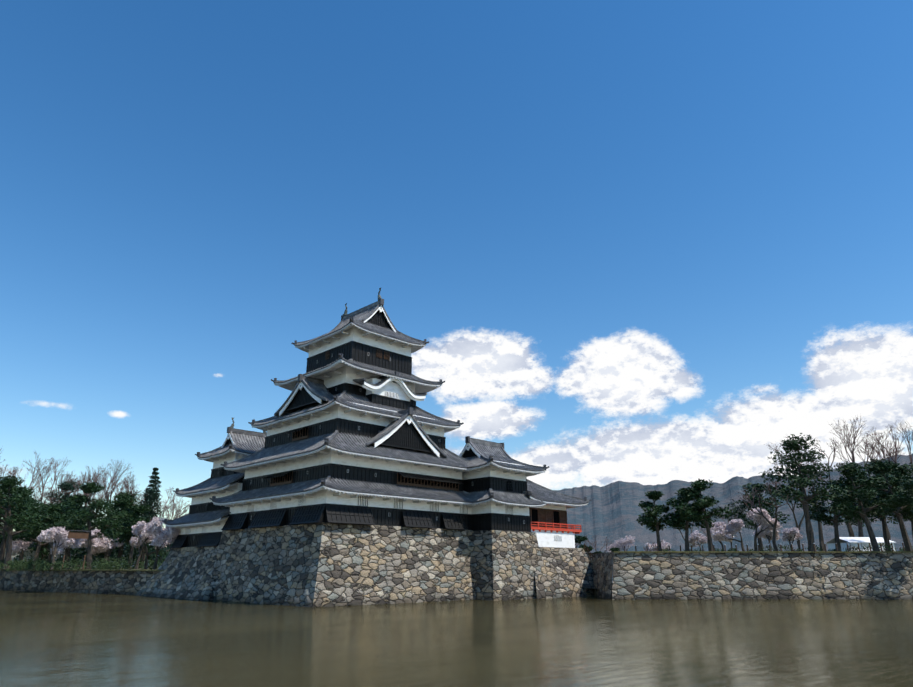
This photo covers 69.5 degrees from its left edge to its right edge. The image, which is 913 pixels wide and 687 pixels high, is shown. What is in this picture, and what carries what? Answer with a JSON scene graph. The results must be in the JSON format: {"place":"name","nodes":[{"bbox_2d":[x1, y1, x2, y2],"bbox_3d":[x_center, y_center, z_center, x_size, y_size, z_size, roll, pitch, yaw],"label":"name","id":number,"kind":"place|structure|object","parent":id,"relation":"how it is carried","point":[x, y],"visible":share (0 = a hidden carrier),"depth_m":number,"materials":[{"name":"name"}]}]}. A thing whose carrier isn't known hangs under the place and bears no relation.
{"place":"outdoors","nodes":[
{"label":"outdoors","id":0,"kind":"place"},
{"bbox_2d":[0,590,912,686],"bbox_3d":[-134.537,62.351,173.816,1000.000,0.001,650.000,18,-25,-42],"label":"water","id":1,"kind":"structure","parent":0,"point":[55,639],"depth_m":29.21,"materials":[{"name":"brown liquid"}]},
{"bbox_2d":[0,551,912,599],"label":"moat walls","id":2,"kind":"structure","parent":0,"point":[663,575],"depth_m":69.81,"materials":[{"name":"stone"}]},
{"bbox_2d":[0,540,59,568],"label":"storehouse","id":3,"kind":"structure","parent":2,"relation":"on","point":[28,553],"depth_m":110.36,"materials":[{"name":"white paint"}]},
{"bbox_2d":[62,530,90,568],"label":"notice board","id":4,"kind":"object","parent":2,"relation":"on","point":[80,535],"visible":0.98,"depth_m":82.37,"materials":[{"name":"brown wood"}]},
{"bbox_2d":[135,522,611,607],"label":"stone base","id":5,"kind":"object","parent":2,"relation":"on","point":[323,564],"visible":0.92,"depth_m":65.97,"materials":[{"name":"grey stone"}]},
{"bbox_2d":[162,418,266,547],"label":"smaller castle tower","id":6,"kind":"structure","parent":5,"relation":"on","point":[202,522],"depth_m":79.00,"materials":[{"name":"white paint"}]},
{"bbox_2d":[210,288,479,530],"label":"keep","id":7,"kind":"structure","parent":5,"relation":"on","point":[355,434],"depth_m":69.55,"materials":[{"name":"white paint"}]},
{"bbox_2d":[456,436,549,531],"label":"castle turret","id":8,"kind":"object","parent":5,"relation":"on","point":[495,484],"visible":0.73,"depth_m":73.19,"materials":[{"name":"white paint"}]},
{"bbox_2d":[523,479,593,559],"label":"moon-viewing pavilion","id":9,"kind":"structure","parent":5,"relation":"on","point":[549,526],"depth_m":78.78,"materials":[{"name":"white paint"}]},
{"bbox_2d":[12,507,801,569],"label":"cherry blossom trees","id":10,"kind":"object","parent":2,"relation":"on","point":[163,537],"visible":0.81,"depth_m":87.90,"materials":[{"name":"pink plant"}]},
{"bbox_2d":[0,433,912,570],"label":"pine trees","id":11,"kind":"object","parent":2,"relation":"on","point":[27,518],"visible":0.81,"depth_m":79.23,"materials":[{"name":"green plant"}]},
{"bbox_2d":[0,416,912,566],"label":"bare trees","id":12,"kind":"object","parent":2,"relation":"on","point":[889,452],"visible":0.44,"depth_m":129.31,"materials":[{"name":"brown plant"}]},
{"bbox_2d":[0,531,912,571],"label":"grass bank","id":13,"kind":"structure","parent":2,"relation":"on","point":[76,559],"depth_m":95.24,"materials":[{"name":"green plant"}]},
{"bbox_2d":[624,542,904,551],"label":"fence","id":14,"kind":"object","parent":2,"relation":"on","point":[780,547],"visible":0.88,"depth_m":71.37,"materials":[{"name":"brown wood"}]},
{"bbox_2d":[826,537,895,550],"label":"tent","id":15,"kind":"object","parent":2,"relation":"on","point":[855,541],"visible":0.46,"depth_m":90.61,"materials":[{"name":"white fabric"}]},
{"bbox_2d":[0,0,912,530],"label":"sky","id":16,"kind":"structure","parent":0,"point":[644,242],"materials":[{"name":"blue"}]},
{"bbox_2d":[60,453,912,566],"bbox_3d":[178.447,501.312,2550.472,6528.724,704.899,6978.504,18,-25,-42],"label":"mountains","id":17,"kind":"structure","parent":0,"point":[611,512],"depth_m":3075.92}
]}

